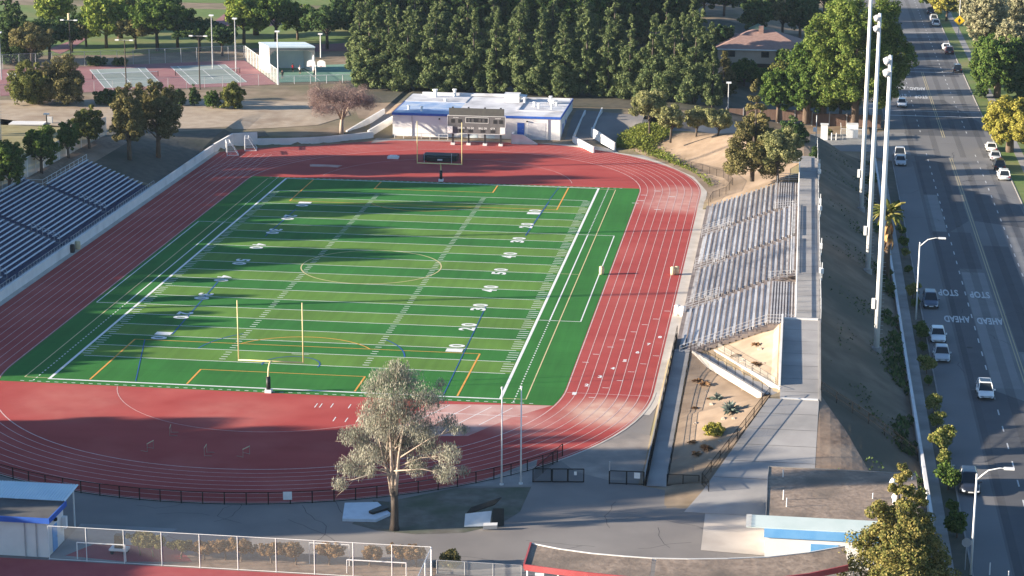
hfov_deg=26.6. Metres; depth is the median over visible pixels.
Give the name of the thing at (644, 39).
conifer
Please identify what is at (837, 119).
timber fence
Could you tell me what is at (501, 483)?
flagpole
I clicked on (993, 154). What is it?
car
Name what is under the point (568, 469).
gate
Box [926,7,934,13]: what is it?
car
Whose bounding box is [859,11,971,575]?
planting strip
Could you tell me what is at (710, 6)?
tree
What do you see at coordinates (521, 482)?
flagpole
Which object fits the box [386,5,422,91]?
screen conifer
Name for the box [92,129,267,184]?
bank
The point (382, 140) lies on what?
building forecourt
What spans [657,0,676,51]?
screen conifer
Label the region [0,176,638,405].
turf field
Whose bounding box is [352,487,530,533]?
worn grass patch
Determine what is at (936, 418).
street shrub
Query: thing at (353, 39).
screen conifer
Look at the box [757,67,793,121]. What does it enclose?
tree
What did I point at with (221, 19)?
red court
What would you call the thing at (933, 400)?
street shrub
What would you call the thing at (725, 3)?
tree
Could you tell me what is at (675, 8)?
wood tree
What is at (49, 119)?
lawn box
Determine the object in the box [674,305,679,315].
trash barrel
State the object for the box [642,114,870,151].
side street
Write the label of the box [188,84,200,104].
shrub
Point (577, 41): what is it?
screen conifer
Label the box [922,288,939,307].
car
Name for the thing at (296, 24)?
tree
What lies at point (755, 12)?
tree
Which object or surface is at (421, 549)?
hedge bush
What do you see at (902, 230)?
street shrub
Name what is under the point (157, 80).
tennis lines
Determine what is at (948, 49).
car
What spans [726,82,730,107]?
court light
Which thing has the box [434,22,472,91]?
screen conifer
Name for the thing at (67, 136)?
tree
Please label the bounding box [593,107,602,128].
ramp side wall
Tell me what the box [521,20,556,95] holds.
screen conifer
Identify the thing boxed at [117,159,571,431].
infield arc line
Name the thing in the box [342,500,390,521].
concrete pad
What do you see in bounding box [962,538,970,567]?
stop sign
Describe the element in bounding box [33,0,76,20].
tree
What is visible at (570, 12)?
wood tree
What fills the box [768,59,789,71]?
tree
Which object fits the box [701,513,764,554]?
concrete forecourt
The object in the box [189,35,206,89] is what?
court light
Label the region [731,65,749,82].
shrub
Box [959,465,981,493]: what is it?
car
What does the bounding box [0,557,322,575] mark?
court
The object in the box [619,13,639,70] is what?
screen conifer
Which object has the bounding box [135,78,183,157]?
tree
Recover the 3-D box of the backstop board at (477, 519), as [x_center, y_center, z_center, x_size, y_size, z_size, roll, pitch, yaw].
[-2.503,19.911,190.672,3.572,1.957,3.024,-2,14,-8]
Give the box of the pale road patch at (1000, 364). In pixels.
[889,132,1023,388]
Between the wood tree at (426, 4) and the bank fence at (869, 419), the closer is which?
the bank fence at (869, 419)
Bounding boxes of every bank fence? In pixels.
[680,159,732,205]
[821,381,917,460]
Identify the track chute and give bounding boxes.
[0,152,258,326]
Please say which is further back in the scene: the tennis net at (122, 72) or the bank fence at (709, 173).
the tennis net at (122, 72)
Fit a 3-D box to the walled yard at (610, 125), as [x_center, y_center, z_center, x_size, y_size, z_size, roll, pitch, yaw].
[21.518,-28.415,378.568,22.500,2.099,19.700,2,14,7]
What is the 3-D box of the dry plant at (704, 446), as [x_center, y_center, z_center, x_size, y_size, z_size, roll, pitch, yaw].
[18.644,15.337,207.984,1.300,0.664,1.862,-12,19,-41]
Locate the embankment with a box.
[816,137,925,512]
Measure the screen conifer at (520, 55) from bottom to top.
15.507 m
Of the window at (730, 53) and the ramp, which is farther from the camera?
the window at (730, 53)
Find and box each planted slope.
[668,353,768,483]
[715,325,778,383]
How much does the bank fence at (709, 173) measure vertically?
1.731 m
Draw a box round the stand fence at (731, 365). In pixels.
[694,344,762,388]
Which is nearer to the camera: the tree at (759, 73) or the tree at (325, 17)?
the tree at (759, 73)
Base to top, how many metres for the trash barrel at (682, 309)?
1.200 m
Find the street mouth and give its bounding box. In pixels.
[870,131,892,160]
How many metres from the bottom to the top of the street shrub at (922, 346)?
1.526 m
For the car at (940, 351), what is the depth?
245.60 m
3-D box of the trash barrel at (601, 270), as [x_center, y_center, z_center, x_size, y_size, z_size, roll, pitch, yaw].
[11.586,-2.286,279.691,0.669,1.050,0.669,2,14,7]
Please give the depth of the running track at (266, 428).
224.02 m
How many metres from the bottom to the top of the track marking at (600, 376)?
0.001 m
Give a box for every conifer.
[0,0,15,24]
[0,1,47,64]
[344,1,376,72]
[350,0,384,88]
[353,0,378,33]
[370,6,386,52]
[372,8,400,89]
[376,0,400,38]
[379,5,412,74]
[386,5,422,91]
[399,0,427,40]
[411,9,424,47]
[413,13,449,90]
[418,0,457,44]
[425,1,447,64]
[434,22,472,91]
[447,14,467,59]
[454,0,480,46]
[462,8,486,92]
[463,17,489,59]
[480,0,506,42]
[481,12,510,92]
[483,7,510,70]
[502,13,537,93]
[506,0,533,43]
[509,4,528,48]
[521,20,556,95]
[532,6,551,61]
[533,0,566,49]
[542,22,584,97]
[551,12,574,64]
[566,0,599,39]
[573,2,603,60]
[575,9,599,95]
[592,7,621,78]
[594,24,618,96]
[608,0,627,51]
[614,29,640,98]
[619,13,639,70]
[631,14,672,97]
[634,19,650,45]
[645,13,664,56]
[648,18,698,101]
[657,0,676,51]
[666,12,692,52]
[674,9,711,103]
[681,0,707,54]
[688,8,720,74]
[702,46,723,107]
[707,21,720,55]
[718,50,738,95]
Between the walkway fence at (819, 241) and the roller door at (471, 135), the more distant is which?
the roller door at (471, 135)
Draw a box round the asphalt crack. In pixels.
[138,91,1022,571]
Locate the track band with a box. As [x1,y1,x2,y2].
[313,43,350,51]
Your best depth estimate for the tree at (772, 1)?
536.22 m
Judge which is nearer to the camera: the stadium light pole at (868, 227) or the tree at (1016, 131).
the stadium light pole at (868, 227)
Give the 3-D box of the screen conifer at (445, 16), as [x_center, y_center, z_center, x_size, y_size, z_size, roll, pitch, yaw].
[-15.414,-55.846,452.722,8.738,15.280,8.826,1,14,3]
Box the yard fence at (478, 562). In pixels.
[436,560,521,575]
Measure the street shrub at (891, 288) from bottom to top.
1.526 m
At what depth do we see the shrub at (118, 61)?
438.06 m
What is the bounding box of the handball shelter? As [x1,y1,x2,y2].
[259,42,314,71]
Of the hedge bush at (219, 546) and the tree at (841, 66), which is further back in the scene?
the tree at (841, 66)
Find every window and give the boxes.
[451,118,502,132]
[728,51,734,56]
[761,52,768,57]
[810,544,837,550]
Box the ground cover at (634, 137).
[615,122,719,186]
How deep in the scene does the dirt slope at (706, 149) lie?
349.00 m
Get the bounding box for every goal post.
[237,300,303,392]
[417,128,461,181]
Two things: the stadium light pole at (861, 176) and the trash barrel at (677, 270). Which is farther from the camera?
the stadium light pole at (861, 176)
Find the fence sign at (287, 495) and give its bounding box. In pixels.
[283,492,291,499]
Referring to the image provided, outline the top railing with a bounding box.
[0,154,86,192]
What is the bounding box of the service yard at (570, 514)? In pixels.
[0,408,931,575]
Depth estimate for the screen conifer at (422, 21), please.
456.29 m
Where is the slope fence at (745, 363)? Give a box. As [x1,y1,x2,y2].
[717,343,775,384]
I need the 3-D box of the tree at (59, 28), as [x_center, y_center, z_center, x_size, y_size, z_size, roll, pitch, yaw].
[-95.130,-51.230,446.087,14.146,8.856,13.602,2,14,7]
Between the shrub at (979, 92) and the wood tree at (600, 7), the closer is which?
the shrub at (979, 92)
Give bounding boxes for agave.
[709,392,722,400]
[721,400,741,414]
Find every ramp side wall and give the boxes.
[346,109,384,131]
[368,116,392,134]
[572,136,594,152]
[573,110,585,135]
[591,127,615,150]
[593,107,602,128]
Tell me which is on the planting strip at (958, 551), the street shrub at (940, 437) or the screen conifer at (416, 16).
the street shrub at (940, 437)
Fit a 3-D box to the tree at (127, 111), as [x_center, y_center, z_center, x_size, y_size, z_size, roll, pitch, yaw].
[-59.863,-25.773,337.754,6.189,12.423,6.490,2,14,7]
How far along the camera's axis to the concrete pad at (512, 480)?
202.60 m
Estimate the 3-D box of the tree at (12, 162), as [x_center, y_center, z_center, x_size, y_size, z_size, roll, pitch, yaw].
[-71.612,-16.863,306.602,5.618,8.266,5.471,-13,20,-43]
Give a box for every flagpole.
[500,387,503,484]
[519,386,522,484]
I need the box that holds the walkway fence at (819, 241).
[817,138,821,314]
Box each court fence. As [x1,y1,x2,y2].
[1,45,243,65]
[1,73,276,90]
[48,526,426,575]
[245,47,274,70]
[294,74,349,83]
[418,547,431,575]
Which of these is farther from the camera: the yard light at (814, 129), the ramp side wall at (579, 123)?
the ramp side wall at (579, 123)
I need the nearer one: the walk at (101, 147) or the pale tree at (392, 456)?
the pale tree at (392, 456)
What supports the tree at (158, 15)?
on the lawn at (96, 45)
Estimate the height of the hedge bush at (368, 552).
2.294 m
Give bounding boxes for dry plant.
[691,451,701,456]
[697,380,710,385]
[699,444,712,450]
[750,361,761,366]
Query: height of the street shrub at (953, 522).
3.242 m
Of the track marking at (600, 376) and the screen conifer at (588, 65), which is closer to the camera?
the track marking at (600, 376)
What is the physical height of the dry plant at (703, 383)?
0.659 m
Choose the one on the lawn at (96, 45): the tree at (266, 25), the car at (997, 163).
the tree at (266, 25)
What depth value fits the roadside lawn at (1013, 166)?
436.56 m
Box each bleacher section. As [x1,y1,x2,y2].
[0,177,113,245]
[0,218,66,281]
[0,267,15,288]
[45,160,152,213]
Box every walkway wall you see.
[778,314,783,385]
[816,158,820,400]
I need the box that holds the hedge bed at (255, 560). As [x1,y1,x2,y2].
[158,550,438,575]
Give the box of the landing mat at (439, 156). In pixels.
[423,152,458,162]
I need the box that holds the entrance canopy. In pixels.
[523,542,848,575]
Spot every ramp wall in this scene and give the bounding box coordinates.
[692,351,763,397]
[713,349,780,388]
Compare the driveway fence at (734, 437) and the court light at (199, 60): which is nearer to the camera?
the driveway fence at (734, 437)
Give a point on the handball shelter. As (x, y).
(297, 54)
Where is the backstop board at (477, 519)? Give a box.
[464,497,503,529]
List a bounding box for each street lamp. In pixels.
[915,237,945,318]
[969,467,1014,574]
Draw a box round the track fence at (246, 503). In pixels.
[0,450,557,504]
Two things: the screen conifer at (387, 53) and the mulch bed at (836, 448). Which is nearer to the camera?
the mulch bed at (836, 448)
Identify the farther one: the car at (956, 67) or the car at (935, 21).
the car at (935, 21)
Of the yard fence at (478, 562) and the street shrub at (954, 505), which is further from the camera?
the street shrub at (954, 505)
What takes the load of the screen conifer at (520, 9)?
on the forest floor
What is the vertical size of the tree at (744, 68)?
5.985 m
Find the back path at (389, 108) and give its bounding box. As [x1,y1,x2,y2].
[355,103,401,118]
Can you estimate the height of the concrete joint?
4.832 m
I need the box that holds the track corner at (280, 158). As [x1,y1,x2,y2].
[222,144,356,188]
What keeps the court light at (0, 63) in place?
on the ground at (682, 494)
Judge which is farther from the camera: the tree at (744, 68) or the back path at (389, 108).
the tree at (744, 68)
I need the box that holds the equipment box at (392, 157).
[387,155,398,158]
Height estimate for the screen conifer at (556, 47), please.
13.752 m
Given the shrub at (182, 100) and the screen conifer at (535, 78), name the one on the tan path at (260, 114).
the shrub at (182, 100)
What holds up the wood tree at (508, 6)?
on the forest floor
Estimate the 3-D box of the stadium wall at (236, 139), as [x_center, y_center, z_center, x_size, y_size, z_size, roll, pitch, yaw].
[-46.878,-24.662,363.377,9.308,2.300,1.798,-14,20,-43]
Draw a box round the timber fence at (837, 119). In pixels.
[726,107,880,127]
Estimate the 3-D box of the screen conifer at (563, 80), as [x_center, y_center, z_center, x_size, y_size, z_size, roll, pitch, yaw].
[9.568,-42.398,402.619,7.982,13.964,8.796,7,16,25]
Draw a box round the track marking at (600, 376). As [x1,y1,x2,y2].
[567,196,670,397]
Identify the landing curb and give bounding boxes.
[781,397,817,400]
[784,317,817,319]
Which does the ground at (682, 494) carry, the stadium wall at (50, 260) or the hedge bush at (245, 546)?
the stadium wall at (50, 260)
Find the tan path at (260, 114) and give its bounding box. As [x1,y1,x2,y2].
[0,99,349,128]
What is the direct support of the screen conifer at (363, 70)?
on the forest floor
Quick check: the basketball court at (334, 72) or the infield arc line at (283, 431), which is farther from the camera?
the basketball court at (334, 72)
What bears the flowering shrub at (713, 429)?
on the planted slope at (685, 462)
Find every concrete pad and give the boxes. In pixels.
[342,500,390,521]
[455,459,537,485]
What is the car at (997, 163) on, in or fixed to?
on the road
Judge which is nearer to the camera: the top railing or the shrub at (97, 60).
the top railing
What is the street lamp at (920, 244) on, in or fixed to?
on the planting strip at (958, 551)
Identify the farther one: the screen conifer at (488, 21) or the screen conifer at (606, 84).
the screen conifer at (488, 21)
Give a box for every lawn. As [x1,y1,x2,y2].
[0,4,351,54]
[0,119,60,156]
[936,0,1023,204]
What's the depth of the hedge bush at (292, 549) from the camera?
180.99 m
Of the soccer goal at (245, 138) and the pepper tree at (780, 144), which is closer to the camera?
the pepper tree at (780, 144)
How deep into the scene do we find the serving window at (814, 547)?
181.03 m
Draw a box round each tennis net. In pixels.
[92,71,157,78]
[175,68,239,75]
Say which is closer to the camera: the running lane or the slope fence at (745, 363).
the slope fence at (745, 363)
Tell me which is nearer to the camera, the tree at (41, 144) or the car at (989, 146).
the tree at (41, 144)
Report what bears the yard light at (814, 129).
on the ground at (682, 494)
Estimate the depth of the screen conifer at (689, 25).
444.39 m
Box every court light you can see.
[0,32,1,79]
[60,19,77,53]
[115,39,133,82]
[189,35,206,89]
[209,14,213,67]
[232,18,236,71]
[275,30,279,84]
[318,33,322,57]
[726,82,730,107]
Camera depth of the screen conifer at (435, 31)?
423.45 m
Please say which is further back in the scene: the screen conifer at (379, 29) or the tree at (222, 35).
the tree at (222, 35)
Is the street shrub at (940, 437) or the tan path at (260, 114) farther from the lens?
the tan path at (260, 114)
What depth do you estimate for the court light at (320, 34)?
450.65 m
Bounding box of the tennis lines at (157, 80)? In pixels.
[7,64,244,87]
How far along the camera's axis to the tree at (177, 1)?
498.56 m
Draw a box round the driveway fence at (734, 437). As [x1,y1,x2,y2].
[701,387,770,491]
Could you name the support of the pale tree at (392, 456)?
on the worn grass patch at (444, 511)
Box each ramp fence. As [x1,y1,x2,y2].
[646,326,677,479]
[667,346,690,477]
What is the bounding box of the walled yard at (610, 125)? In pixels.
[565,110,697,140]
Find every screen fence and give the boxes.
[0,138,81,191]
[81,117,106,146]
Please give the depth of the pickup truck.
362.46 m
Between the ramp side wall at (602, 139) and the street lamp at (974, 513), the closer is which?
the street lamp at (974, 513)
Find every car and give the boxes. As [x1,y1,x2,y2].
[894,154,906,165]
[897,97,907,106]
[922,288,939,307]
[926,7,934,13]
[929,14,937,20]
[929,325,946,342]
[931,18,939,25]
[932,343,950,361]
[941,43,950,49]
[944,46,953,53]
[952,63,961,72]
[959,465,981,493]
[975,377,995,398]
[985,142,996,150]
[988,150,1000,159]
[992,158,1005,169]
[996,168,1009,179]
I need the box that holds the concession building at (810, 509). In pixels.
[746,466,919,569]
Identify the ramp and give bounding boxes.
[369,114,390,128]
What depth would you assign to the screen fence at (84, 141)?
348.25 m
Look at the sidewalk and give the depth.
243.19 m
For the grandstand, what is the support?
on the ground at (682, 494)
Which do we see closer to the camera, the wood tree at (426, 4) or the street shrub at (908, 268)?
the street shrub at (908, 268)
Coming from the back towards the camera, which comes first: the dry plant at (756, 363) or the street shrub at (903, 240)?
the street shrub at (903, 240)
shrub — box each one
[4,59,51,104]
[41,53,84,104]
[85,56,107,65]
[92,88,119,104]
[111,57,128,65]
[175,88,186,104]
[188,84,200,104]
[203,90,221,107]
[219,81,246,108]
[702,422,725,436]
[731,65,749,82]
[809,151,817,157]
[811,146,818,158]
[886,285,895,292]
[895,224,906,234]
[898,235,908,247]
[900,247,910,257]
[904,265,912,273]
[905,282,921,297]
[910,297,920,307]
[913,320,929,338]
[916,354,937,373]
[917,341,927,351]
[924,375,932,385]
[925,393,942,412]
[927,424,956,452]
[928,411,947,427]
[933,460,961,489]
[936,448,951,463]
[943,510,967,537]
[945,498,959,511]
[973,86,988,97]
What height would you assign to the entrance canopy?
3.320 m
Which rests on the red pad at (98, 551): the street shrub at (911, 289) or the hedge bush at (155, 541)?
the hedge bush at (155, 541)
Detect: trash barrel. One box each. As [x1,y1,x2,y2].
[70,244,74,252]
[75,241,80,249]
[599,266,603,274]
[670,266,675,274]
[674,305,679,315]
[675,266,678,274]
[680,306,685,316]
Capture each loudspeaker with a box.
[818,201,821,216]
[819,262,823,280]
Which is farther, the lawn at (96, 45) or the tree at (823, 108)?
the lawn at (96, 45)
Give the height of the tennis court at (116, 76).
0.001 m
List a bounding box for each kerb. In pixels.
[0,143,706,502]
[862,5,1023,575]
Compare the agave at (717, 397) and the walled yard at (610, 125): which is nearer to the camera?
the agave at (717, 397)
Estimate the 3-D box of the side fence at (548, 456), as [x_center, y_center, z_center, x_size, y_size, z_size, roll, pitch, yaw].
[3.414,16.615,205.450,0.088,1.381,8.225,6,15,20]
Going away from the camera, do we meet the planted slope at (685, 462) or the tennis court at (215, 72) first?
the planted slope at (685, 462)
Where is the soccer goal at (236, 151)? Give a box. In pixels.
[225,139,238,155]
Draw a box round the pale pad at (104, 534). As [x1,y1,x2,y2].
[48,524,175,563]
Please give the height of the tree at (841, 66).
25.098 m
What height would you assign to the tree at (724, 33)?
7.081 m
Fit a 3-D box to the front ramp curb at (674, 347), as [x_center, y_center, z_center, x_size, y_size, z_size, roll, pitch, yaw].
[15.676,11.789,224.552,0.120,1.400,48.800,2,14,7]
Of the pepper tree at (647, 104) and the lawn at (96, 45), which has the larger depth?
the lawn at (96, 45)
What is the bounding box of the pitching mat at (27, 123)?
[8,121,45,124]
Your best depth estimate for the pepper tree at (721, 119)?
357.81 m
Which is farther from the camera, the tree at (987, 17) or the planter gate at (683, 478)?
the tree at (987, 17)
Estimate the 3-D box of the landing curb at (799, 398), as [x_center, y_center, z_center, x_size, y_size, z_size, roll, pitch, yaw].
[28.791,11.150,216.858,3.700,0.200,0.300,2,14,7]
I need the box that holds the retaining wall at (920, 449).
[875,158,933,524]
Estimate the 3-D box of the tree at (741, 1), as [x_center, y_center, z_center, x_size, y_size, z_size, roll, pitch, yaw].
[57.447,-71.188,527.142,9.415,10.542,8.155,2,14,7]
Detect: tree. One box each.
[0,139,26,186]
[8,21,54,66]
[21,124,60,173]
[26,16,81,58]
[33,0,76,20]
[55,119,79,157]
[63,23,90,52]
[70,11,98,45]
[70,104,104,148]
[80,0,127,47]
[108,17,153,48]
[108,82,145,159]
[112,0,136,38]
[124,0,189,50]
[135,0,181,4]
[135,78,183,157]
[162,5,197,47]
[165,16,228,50]
[205,25,237,55]
[223,0,263,43]
[247,0,298,41]
[253,20,270,34]
[280,3,314,39]
[299,4,352,48]
[307,78,381,134]
[327,0,364,29]
[331,358,470,530]
[368,0,407,20]
[405,0,420,15]
[419,0,454,20]
[447,0,502,31]
[500,0,546,32]
[535,0,582,30]
[562,0,610,28]
[598,0,613,29]
[610,0,662,36]
[628,89,668,135]
[653,0,698,33]
[655,103,684,142]
[684,105,708,136]
[695,0,716,11]
[703,109,732,135]
[714,24,734,41]
[715,0,739,15]
[722,79,788,181]
[731,58,758,85]
[736,0,761,6]
[737,0,773,29]
[751,67,772,85]
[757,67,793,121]
[757,125,804,182]
[762,0,786,2]
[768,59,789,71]
[769,0,796,32]
[774,48,792,62]
[779,114,809,143]
[781,0,822,37]
[782,41,824,123]
[803,0,919,127]
[809,77,838,113]
[814,0,832,13]
[829,85,859,113]
[836,463,962,575]
[873,198,905,278]
[919,0,932,6]
[927,0,959,20]
[956,0,974,27]
[964,0,1009,41]
[968,32,1023,97]
[981,94,1023,152]
[993,19,1023,42]
[1005,0,1023,25]
[1007,62,1023,99]
[1011,111,1023,140]
[1016,45,1023,63]
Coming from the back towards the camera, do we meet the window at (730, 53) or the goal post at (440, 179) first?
the window at (730, 53)
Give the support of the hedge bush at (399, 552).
on the hedge bed at (255, 560)
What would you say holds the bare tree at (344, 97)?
on the ground at (682, 494)
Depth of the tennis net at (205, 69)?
427.94 m
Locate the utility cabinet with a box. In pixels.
[821,123,828,139]
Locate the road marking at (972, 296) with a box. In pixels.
[895,0,1023,504]
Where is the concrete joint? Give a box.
[729,162,817,478]
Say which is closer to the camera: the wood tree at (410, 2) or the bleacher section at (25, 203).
the bleacher section at (25, 203)
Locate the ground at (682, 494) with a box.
[0,0,936,553]
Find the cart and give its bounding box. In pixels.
[109,533,129,554]
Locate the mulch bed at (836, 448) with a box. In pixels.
[815,396,868,470]
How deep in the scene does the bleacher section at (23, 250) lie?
284.46 m
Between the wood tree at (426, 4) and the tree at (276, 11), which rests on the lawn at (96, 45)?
the tree at (276, 11)
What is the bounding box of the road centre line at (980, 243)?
[921,72,1023,381]
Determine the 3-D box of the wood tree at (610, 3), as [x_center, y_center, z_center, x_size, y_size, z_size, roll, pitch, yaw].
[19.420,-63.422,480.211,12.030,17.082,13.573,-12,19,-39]
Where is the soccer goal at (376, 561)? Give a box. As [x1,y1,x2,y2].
[346,559,406,575]
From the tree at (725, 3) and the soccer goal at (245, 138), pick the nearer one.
the soccer goal at (245, 138)
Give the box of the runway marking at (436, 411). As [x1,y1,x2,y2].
[315,403,523,424]
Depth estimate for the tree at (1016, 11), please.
480.26 m
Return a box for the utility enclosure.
[840,123,862,139]
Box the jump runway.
[393,404,548,435]
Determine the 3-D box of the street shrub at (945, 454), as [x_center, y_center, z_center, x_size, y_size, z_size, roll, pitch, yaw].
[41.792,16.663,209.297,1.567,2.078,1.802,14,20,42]
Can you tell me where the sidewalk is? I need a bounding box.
[861,10,1023,574]
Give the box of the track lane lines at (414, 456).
[0,140,699,501]
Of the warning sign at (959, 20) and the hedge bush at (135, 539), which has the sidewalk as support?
the warning sign at (959, 20)
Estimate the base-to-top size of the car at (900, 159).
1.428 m
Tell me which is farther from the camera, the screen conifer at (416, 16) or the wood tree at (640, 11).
the wood tree at (640, 11)
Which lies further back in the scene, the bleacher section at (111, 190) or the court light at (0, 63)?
the court light at (0, 63)
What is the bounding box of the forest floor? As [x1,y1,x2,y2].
[346,19,862,123]
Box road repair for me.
[897,38,1023,575]
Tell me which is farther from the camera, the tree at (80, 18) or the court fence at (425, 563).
the tree at (80, 18)
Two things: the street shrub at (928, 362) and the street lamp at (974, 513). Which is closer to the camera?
the street lamp at (974, 513)
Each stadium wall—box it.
[0,145,213,301]
[213,132,257,151]
[257,131,372,144]
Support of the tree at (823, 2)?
on the ground at (682, 494)
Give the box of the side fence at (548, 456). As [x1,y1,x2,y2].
[532,444,562,475]
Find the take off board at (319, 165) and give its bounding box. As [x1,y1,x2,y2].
[310,164,341,167]
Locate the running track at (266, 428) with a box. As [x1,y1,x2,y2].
[0,140,700,502]
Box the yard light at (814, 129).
[813,115,816,143]
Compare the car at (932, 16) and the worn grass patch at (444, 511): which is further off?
the car at (932, 16)
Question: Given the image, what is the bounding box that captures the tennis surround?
[0,60,274,95]
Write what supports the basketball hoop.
on the basketball court at (334, 72)
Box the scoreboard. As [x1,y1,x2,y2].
[447,106,505,145]
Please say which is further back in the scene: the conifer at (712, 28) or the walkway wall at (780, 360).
the conifer at (712, 28)
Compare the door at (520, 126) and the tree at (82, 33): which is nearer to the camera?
the door at (520, 126)
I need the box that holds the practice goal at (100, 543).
[76,542,125,561]
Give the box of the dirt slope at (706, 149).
[633,133,810,205]
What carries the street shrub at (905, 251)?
on the planting strip at (958, 551)
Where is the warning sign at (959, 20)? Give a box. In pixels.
[954,0,963,35]
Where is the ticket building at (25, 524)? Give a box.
[0,480,77,556]
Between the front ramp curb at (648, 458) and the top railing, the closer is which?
the front ramp curb at (648, 458)
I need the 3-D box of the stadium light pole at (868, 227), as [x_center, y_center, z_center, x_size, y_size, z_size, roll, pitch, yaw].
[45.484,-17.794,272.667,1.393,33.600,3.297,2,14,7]
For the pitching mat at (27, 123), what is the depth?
372.62 m
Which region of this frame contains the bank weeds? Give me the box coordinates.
[823,150,924,496]
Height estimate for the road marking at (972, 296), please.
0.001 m
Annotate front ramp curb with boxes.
[642,340,674,483]
[645,333,677,485]
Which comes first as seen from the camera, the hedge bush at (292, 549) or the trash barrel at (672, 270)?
the hedge bush at (292, 549)
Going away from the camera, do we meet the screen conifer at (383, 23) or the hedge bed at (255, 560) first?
the hedge bed at (255, 560)
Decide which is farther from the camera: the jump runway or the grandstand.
the grandstand
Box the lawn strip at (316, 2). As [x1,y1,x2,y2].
[179,0,331,5]
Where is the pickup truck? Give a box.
[893,146,906,158]
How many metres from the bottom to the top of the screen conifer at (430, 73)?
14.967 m
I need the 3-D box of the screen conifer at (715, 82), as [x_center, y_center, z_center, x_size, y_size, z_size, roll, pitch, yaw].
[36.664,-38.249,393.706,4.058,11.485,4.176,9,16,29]
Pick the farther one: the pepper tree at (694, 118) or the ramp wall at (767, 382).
the pepper tree at (694, 118)
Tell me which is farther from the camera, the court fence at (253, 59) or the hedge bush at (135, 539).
the court fence at (253, 59)
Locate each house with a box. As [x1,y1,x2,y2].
[392,89,572,144]
[716,25,802,63]
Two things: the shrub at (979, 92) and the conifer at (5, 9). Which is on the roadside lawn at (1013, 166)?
the shrub at (979, 92)
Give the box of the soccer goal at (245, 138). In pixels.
[244,135,256,150]
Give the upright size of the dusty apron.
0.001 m
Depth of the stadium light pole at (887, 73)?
237.40 m
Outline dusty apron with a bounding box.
[561,432,649,479]
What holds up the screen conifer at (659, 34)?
on the forest floor
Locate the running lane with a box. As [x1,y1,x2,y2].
[51,38,84,53]
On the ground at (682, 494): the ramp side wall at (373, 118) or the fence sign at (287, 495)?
the ramp side wall at (373, 118)
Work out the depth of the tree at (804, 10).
501.96 m
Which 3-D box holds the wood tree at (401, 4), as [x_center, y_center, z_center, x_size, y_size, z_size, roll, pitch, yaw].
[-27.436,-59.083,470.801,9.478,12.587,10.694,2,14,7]
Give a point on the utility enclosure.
(851, 130)
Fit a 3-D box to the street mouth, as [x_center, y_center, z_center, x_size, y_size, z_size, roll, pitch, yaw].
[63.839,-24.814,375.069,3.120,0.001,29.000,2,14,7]
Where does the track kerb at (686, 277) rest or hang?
on the running track at (266, 428)
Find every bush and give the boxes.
[125,530,153,554]
[138,532,165,556]
[165,539,192,558]
[190,540,212,559]
[208,537,239,559]
[225,538,258,561]
[257,542,284,562]
[281,541,304,564]
[313,542,345,564]
[361,545,382,566]
[385,542,424,566]
[403,543,426,566]
[437,548,461,567]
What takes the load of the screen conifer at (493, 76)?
on the forest floor
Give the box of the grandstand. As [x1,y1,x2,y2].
[675,162,799,353]
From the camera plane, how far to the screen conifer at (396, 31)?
422.19 m
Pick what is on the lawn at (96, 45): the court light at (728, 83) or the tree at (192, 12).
the tree at (192, 12)
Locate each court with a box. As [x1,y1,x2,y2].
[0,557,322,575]
[91,68,156,87]
[171,64,245,83]
[216,14,281,25]
[259,64,353,81]
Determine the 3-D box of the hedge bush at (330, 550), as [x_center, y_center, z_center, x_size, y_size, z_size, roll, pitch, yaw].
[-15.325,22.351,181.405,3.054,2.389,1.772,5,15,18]
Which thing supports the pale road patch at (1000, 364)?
on the road
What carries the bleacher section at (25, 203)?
on the ground at (682, 494)
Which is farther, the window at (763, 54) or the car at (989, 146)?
the window at (763, 54)
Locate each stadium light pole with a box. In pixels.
[857,0,871,212]
[863,13,881,274]
[871,55,892,353]
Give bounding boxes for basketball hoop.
[307,60,325,80]
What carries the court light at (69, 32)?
on the ground at (682, 494)
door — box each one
[52,522,57,551]
[467,134,494,138]
[517,123,523,134]
[528,122,545,139]
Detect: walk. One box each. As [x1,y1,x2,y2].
[1,137,126,192]
[646,158,818,514]
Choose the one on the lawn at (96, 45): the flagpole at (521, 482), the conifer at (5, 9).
the conifer at (5, 9)
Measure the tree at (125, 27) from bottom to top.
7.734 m
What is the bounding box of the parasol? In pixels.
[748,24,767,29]
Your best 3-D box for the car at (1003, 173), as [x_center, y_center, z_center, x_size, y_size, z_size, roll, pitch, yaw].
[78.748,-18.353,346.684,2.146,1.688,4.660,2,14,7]
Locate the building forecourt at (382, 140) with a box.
[371,138,659,161]
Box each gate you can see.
[532,468,583,481]
[609,461,644,485]
[666,474,699,485]
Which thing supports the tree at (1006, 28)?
on the roadside lawn at (1013, 166)
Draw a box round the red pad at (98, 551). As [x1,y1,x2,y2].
[65,544,191,561]
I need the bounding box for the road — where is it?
[863,0,1023,575]
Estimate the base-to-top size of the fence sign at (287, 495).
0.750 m
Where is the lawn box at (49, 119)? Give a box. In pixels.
[47,117,52,122]

